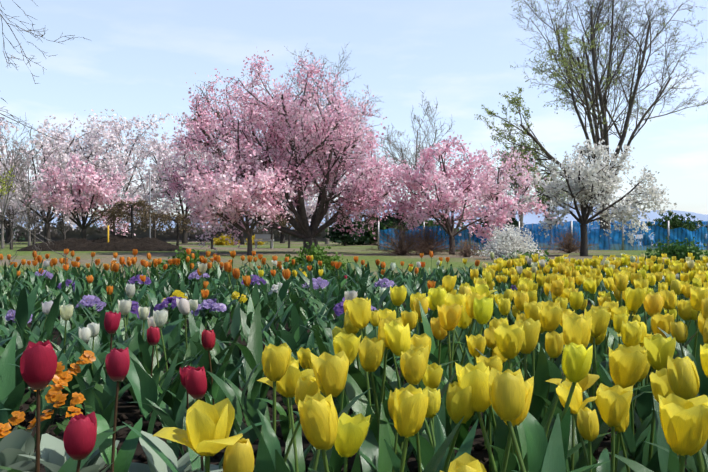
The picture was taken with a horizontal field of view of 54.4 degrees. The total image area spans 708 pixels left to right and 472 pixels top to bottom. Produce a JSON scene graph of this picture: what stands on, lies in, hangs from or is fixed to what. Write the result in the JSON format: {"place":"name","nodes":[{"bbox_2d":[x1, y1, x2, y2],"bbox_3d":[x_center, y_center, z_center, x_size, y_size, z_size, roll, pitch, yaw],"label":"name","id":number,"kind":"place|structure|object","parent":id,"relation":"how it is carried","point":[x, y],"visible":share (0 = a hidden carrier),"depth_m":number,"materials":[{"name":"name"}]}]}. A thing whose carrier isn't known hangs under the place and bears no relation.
{"place":"outdoors","nodes":[
{"label":"outdoors","id":0,"kind":"place"},
{"bbox_2d":[0,0,88,267],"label":"overhanging branch","id":1,"kind":"object","parent":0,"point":[35,155],"visible":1,"depth_m":5.23,"materials":[{"name":"grey plant"}]},
{"bbox_2d":[0,242,707,281],"bbox_3d":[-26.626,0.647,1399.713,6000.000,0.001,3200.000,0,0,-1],"label":"ground","id":2,"kind":"structure","parent":0,"point":[279,250],"depth_m":22.84,"materials":[{"name":"green plant"}]},
{"bbox_2d":[0,156,16,198],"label":"young tree","id":3,"kind":"object","parent":2,"relation":"on","point":[2,188],"visible":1,"depth_m":30.17,"materials":[{"name":"green plant"}]},
{"bbox_2d":[0,206,17,249],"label":"twisted tree","id":4,"kind":"object","parent":2,"relation":"on","point":[9,214],"visible":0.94,"depth_m":32.60,"materials":[{"name":"brown plant"}]},
{"bbox_2d":[0,228,25,239],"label":"conifer","id":5,"kind":"object","parent":2,"relation":"on","point":[23,238],"visible":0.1,"depth_m":69.49,"materials":[{"name":"green plant"}]},
{"bbox_2d":[0,112,38,248],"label":"tree","id":6,"kind":"object","parent":2,"relation":"on","point":[2,213],"visible":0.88,"depth_m":35.61,"materials":[{"name":"grey plant"}]},
{"bbox_2d":[0,151,50,245],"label":"tree","id":7,"kind":"object","parent":2,"relation":"on","point":[28,225],"visible":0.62,"depth_m":39.47,"materials":[{"name":"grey plant"}]},
{"bbox_2d":[0,154,53,242],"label":"tree","id":8,"kind":"object","parent":2,"relation":"on","point":[7,231],"visible":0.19,"depth_m":61.24,"materials":[{"name":"pink plant"}]},
{"bbox_2d":[25,209,46,243],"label":"twisted tree","id":9,"kind":"object","parent":2,"relation":"on","point":[32,221],"visible":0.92,"depth_m":33.67,"materials":[{"name":"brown plant"}]},
{"bbox_2d":[53,211,71,239],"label":"twisted tree","id":10,"kind":"object","parent":2,"relation":"on","point":[62,230],"visible":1,"depth_m":32.66,"materials":[{"name":"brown plant"}]},
{"bbox_2d":[0,113,127,241],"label":"blossoming tree","id":11,"kind":"object","parent":2,"relation":"on","point":[46,145],"visible":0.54,"depth_m":54.00,"materials":[{"name":"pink plant"}]},
{"bbox_2d":[18,151,142,238],"bbox_3d":[-15.028,-1.951,37.918,6.955,5.409,4.441,0,0,35],"label":"cherry tree","id":12,"kind":"object","parent":2,"relation":"on","point":[96,192],"visible":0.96,"depth_m":37.26,"materials":[{"name":"pink plant"}]},
{"bbox_2d":[17,233,191,250],"label":"soil mound","id":13,"kind":"object","parent":2,"relation":"on","point":[122,243],"visible":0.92,"depth_m":29.69,"materials":[{"name":"brown soil"}]},
{"bbox_2d":[107,225,108,241],"bbox_3d":[-10.629,0.094,29.770,0.120,1.106,0.120,0,0,-1],"label":"yellow post","id":14,"kind":"object","parent":2,"relation":"on","point":[108,233],"visible":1,"depth_m":29.74,"materials":[{"name":"orange"}]},
{"bbox_2d":[87,206,136,233],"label":"weeping tree","id":15,"kind":"object","parent":2,"relation":"on","point":[107,211],"visible":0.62,"depth_m":31.36,"materials":[{"name":"brown plant"}]},
{"bbox_2d":[42,109,184,234],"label":"tree","id":16,"kind":"object","parent":2,"relation":"on","point":[116,132],"visible":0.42,"depth_m":59.12,"materials":[{"name":"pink plant"}]},
{"bbox_2d":[106,197,155,237],"bbox_3d":[-9.924,-0.497,30.835,2.085,2.492,2.052,0,0,-1],"label":"weeping tree","id":17,"kind":"object","parent":2,"relation":"on","point":[122,203],"visible":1,"depth_m":30.67,"materials":[{"name":"brown plant"}]},
{"bbox_2d":[149,170,150,237],"bbox_3d":[-9.275,-1.184,31.296,0.160,3.663,0.160,0,0,-1],"label":"tall pole","id":18,"kind":"object","parent":2,"relation":"on","point":[149,202],"visible":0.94,"depth_m":31.28,"materials":[{"name":"grey metal"}]},
{"bbox_2d":[133,210,171,237],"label":"weeping tree","id":19,"kind":"object","parent":2,"relation":"on","point":[156,216],"visible":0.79,"depth_m":33.73,"materials":[{"name":"brown plant"}]},
{"bbox_2d":[156,211,197,245],"bbox_3d":[-8.395,-0.222,32.859,1.893,1.942,2.058,0,0,-1],"label":"weeping tree","id":20,"kind":"object","parent":2,"relation":"on","point":[179,218],"visible":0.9,"depth_m":32.72,"materials":[{"name":"brown plant"}]},
{"bbox_2d":[147,246,215,281],"bbox_3d":[-2.307,0.526,9.219,0.919,0.794,1.008,0,0,-1],"label":"green shrub","id":21,"kind":"object","parent":2,"relation":"on","point":[181,256],"visible":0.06,"depth_m":9.09,"materials":[{"name":"green plant"}]},
{"bbox_2d":[116,113,247,243],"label":"blossoming tree","id":22,"kind":"object","parent":2,"relation":"on","point":[157,190],"visible":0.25,"depth_m":56.35,"materials":[{"name":"pink plant"}]},
{"bbox_2d":[193,214,228,248],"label":"weeping tree","id":23,"kind":"object","parent":2,"relation":"on","point":[212,236],"visible":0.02,"depth_m":33.79,"materials":[{"name":"brown plant"}]},
{"bbox_2d":[213,233,240,244],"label":"forsythia shrub","id":24,"kind":"object","parent":2,"relation":"on","point":[219,241],"visible":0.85,"depth_m":47.60,"materials":[{"name":"yellow plant"}]},
{"bbox_2d":[178,149,296,255],"bbox_3d":[-3.856,-1.104,22.404,3.620,3.712,3.792,0,0,39],"label":"cherry tree","id":25,"kind":"object","parent":2,"relation":"on","point":[236,206],"visible":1,"depth_m":22.28,"materials":[{"name":"pink plant"}]},
{"bbox_2d":[179,147,296,244],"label":"tree","id":26,"kind":"object","parent":2,"relation":"on","point":[240,238],"depth_m":51.67,"materials":[{"name":"pink plant"}]},
{"bbox_2d":[245,234,267,244],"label":"forsythia shrub","id":27,"kind":"object","parent":2,"relation":"on","point":[258,242],"visible":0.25,"depth_m":49.54,"materials":[{"name":"yellow plant"}]},
{"bbox_2d":[254,234,273,247],"bbox_3d":[-4.688,0.275,35.891,1.000,0.745,0.415,0,0,-1],"label":"bench","id":28,"kind":"object","parent":2,"relation":"on","point":[262,237],"visible":1,"depth_m":36.04,"materials":[{"name":"grey"}]},
{"bbox_2d":[0,215,538,241],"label":"hedge rows","id":29,"kind":"object","parent":2,"relation":"on","point":[94,232],"visible":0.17,"depth_m":76.73,"materials":[{"name":"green plant"}]},
{"bbox_2d":[253,214,291,247],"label":"weeping tree","id":30,"kind":"object","parent":2,"relation":"on","point":[283,222],"visible":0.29,"depth_m":35.64,"materials":[{"name":"brown plant"}]},
{"bbox_2d":[153,50,405,253],"bbox_3d":[-2.660,-2.948,26.014,9.702,7.416,7.410,0,0,-1],"label":"cherry tree","id":31,"kind":"object","parent":2,"relation":"on","point":[294,159],"visible":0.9,"depth_m":24.83,"materials":[{"name":"pink plant"}]},
{"bbox_2d":[268,215,297,247],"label":"weeping tree","id":32,"kind":"object","parent":2,"relation":"on","point":[289,225],"visible":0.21,"depth_m":36.85,"materials":[{"name":"brown plant"}]},
{"bbox_2d":[248,178,336,242],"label":"tree","id":33,"kind":"object","parent":2,"relation":"on","point":[309,209],"visible":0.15,"depth_m":61.67,"materials":[{"name":"pink plant"}]},
{"bbox_2d":[271,242,353,279],"bbox_3d":[-0.554,0.501,9.207,1.145,0.841,1.116,0,0,-1],"label":"green shrub","id":34,"kind":"object","parent":2,"relation":"on","point":[319,254],"visible":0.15,"depth_m":9.08,"materials":[{"name":"green plant"}]},
{"bbox_2d":[284,44,381,243],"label":"bare tree","id":35,"kind":"object","parent":2,"relation":"on","point":[326,220],"visible":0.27,"depth_m":53.76,"materials":[{"name":"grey plant"}]},
{"bbox_2d":[323,211,368,245],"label":"conifer","id":36,"kind":"object","parent":2,"relation":"on","point":[340,235],"visible":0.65,"depth_m":45.47,"materials":[{"name":"green plant"}]},
{"bbox_2d":[0,249,707,471],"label":"tulip bed","id":37,"kind":"object","parent":2,"relation":"on","point":[467,373],"visible":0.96,"depth_m":1.99,"materials":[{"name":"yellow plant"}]},
{"bbox_2d":[0,424,222,471],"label":"lambs ear","id":38,"kind":"object","parent":37,"relation":"on","point":[17,447],"visible":0.79,"depth_m":1.59},
{"bbox_2d":[0,268,516,437],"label":"flowers","id":39,"kind":"object","parent":37,"relation":"on","point":[60,379],"visible":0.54,"depth_m":3.50,"materials":[{"name":"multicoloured plant"}]},
{"bbox_2d":[325,213,400,244],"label":"green shrub","id":40,"kind":"object","parent":2,"relation":"on","point":[372,241],"visible":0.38,"depth_m":49.02,"materials":[{"name":"green plant"}]},
{"bbox_2d":[361,214,389,243],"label":"conifer","id":41,"kind":"object","parent":2,"relation":"on","point":[383,224],"visible":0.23,"depth_m":49.34,"materials":[{"name":"green plant"}]},
{"bbox_2d":[381,211,397,227],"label":"conifer","id":42,"kind":"object","parent":2,"relation":"on","point":[388,218],"visible":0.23,"depth_m":51.71,"materials":[{"name":"green plant"}]},
{"bbox_2d":[365,219,432,255],"bbox_3d":[1.543,0.187,22.979,2.574,1.722,2.706,0,0,-1],"label":"twiggy shrub","id":43,"kind":"object","parent":2,"relation":"on","point":[402,246],"visible":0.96,"depth_m":22.86,"materials":[{"name":"brown plant"}]},
{"bbox_2d":[392,208,411,229],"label":"conifer","id":44,"kind":"object","parent":2,"relation":"on","point":[398,221],"visible":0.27,"depth_m":59.48,"materials":[{"name":"green plant"}]},
{"bbox_2d":[368,91,454,221],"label":"bare tree","id":45,"kind":"object","parent":2,"relation":"on","point":[416,155],"visible":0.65,"depth_m":49.88,"materials":[{"name":"grey plant"}]},
{"bbox_2d":[400,218,458,254],"bbox_3d":[2.583,0.165,24.058,2.450,1.617,2.371,0,0,24],"label":"twiggy shrub","id":46,"kind":"object","parent":2,"relation":"on","point":[430,248],"visible":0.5,"depth_m":23.86,"materials":[{"name":"brown plant"}]},
{"bbox_2d":[404,219,473,231],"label":"tree","id":47,"kind":"object","parent":2,"relation":"on","point":[431,222],"visible":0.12,"depth_m":49.41,"materials":[{"name":"green plant"}]},
{"bbox_2d":[381,132,532,254],"bbox_3d":[3.520,-1.433,23.846,4.494,4.374,4.617,0,0,-36],"label":"cherry tree","id":48,"kind":"object","parent":2,"relation":"on","point":[450,196],"visible":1,"depth_m":23.57,"materials":[{"name":"pink plant"}]},
{"bbox_2d":[450,239,485,257],"bbox_3d":[3.474,0.407,20.997,1.193,0.825,1.070,0,0,35],"label":"twiggy shrub","id":49,"kind":"object","parent":2,"relation":"on","point":[467,251],"visible":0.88,"depth_m":20.97,"materials":[{"name":"brown plant"}]},
{"bbox_2d":[450,144,558,237],"bbox_3d":[6.109,-1.599,29.053,4.484,4.701,4.058,0,0,-37],"label":"cherry tree","id":50,"kind":"object","parent":2,"relation":"on","point":[494,190],"visible":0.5,"depth_m":28.73,"materials":[{"name":"pink plant"}]},
{"bbox_2d":[471,223,543,259],"bbox_3d":[4.330,0.305,18.933,2.147,1.374,1.909,0,0,-1],"label":"spirea shrub","id":51,"kind":"object","parent":2,"relation":"on","point":[504,242],"visible":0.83,"depth_m":18.83,"materials":[{"name":"white plant"}]},
{"bbox_2d":[503,217,517,227],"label":"conifer","id":52,"kind":"object","parent":2,"relation":"on","point":[515,222],"visible":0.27,"depth_m":45.92,"materials":[{"name":"green plant"}]},
{"bbox_2d":[491,124,541,227],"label":"bare tree","id":53,"kind":"object","parent":2,"relation":"on","point":[515,192],"visible":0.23,"depth_m":41.95,"materials":[{"name":"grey plant"}]},
{"bbox_2d":[500,248,550,272],"bbox_3d":[2.324,0.524,9.299,0.996,0.743,0.834,0,0,-19],"label":"green shrub","id":54,"kind":"object","parent":2,"relation":"on","point":[530,254],"visible":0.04,"depth_m":9.28,"materials":[{"name":"green plant"}]},
{"bbox_2d":[378,221,707,249],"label":"net fence","id":55,"kind":"object","parent":2,"relation":"on","point":[642,241],"visible":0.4,"depth_m":31.62,"materials":[{"name":"blue fabric"}]},
{"bbox_2d":[533,162,570,228],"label":"bare tree","id":56,"kind":"object","parent":2,"relation":"on","point":[543,199],"visible":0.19,"depth_m":48.04,"materials":[{"name":"grey plant"}]},
{"bbox_2d":[544,225,596,252],"bbox_3d":[8.153,0.234,26.095,2.254,1.396,2.162,0,0,-39],"label":"twiggy shrub","id":57,"kind":"object","parent":2,"relation":"on","point":[565,244],"visible":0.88,"depth_m":25.95,"materials":[{"name":"brown plant"}]},
{"bbox_2d":[474,0,707,229],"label":"bare tree","id":58,"kind":"object","parent":2,"relation":"on","point":[570,63],"visible":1,"depth_m":33.71,"materials":[{"name":"brown plant"}]},
{"bbox_2d":[518,139,676,255],"bbox_3d":[7.821,-1.174,22.177,4.337,3.851,3.632,0,0,-37],"label":"white blossom tree","id":59,"kind":"object","parent":2,"relation":"on","point":[580,185],"visible":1,"depth_m":21.89,"materials":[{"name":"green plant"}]},
{"bbox_2d":[524,219,706,231],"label":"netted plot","id":60,"kind":"object","parent":2,"relation":"on","point":[534,227],"visible":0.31,"depth_m":55.52,"materials":[{"name":"blue"}]},
{"bbox_2d":[626,211,706,230],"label":"green shrub","id":61,"kind":"object","parent":2,"relation":"on","point":[675,222],"visible":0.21,"depth_m":39.90,"materials":[{"name":"green plant"}]},
{"bbox_2d":[638,236,707,268],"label":"green shrub","id":62,"kind":"object","parent":2,"relation":"on","point":[679,252],"visible":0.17,"depth_m":9.45,"materials":[{"name":"green plant"}]},
{"bbox_2d":[0,0,707,217],"label":"sky","id":63,"kind":"structure","parent":0,"point":[139,57],"materials":[{"name":"blue"}]},
{"bbox_2d":[4,201,707,230],"bbox_3d":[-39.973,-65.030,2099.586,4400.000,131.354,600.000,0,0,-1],"label":"distant hills","id":64,"kind":"structure","parent":0,"point":[530,218],"depth_m":2067.42,"materials":[{"name":"blue"}]}
]}

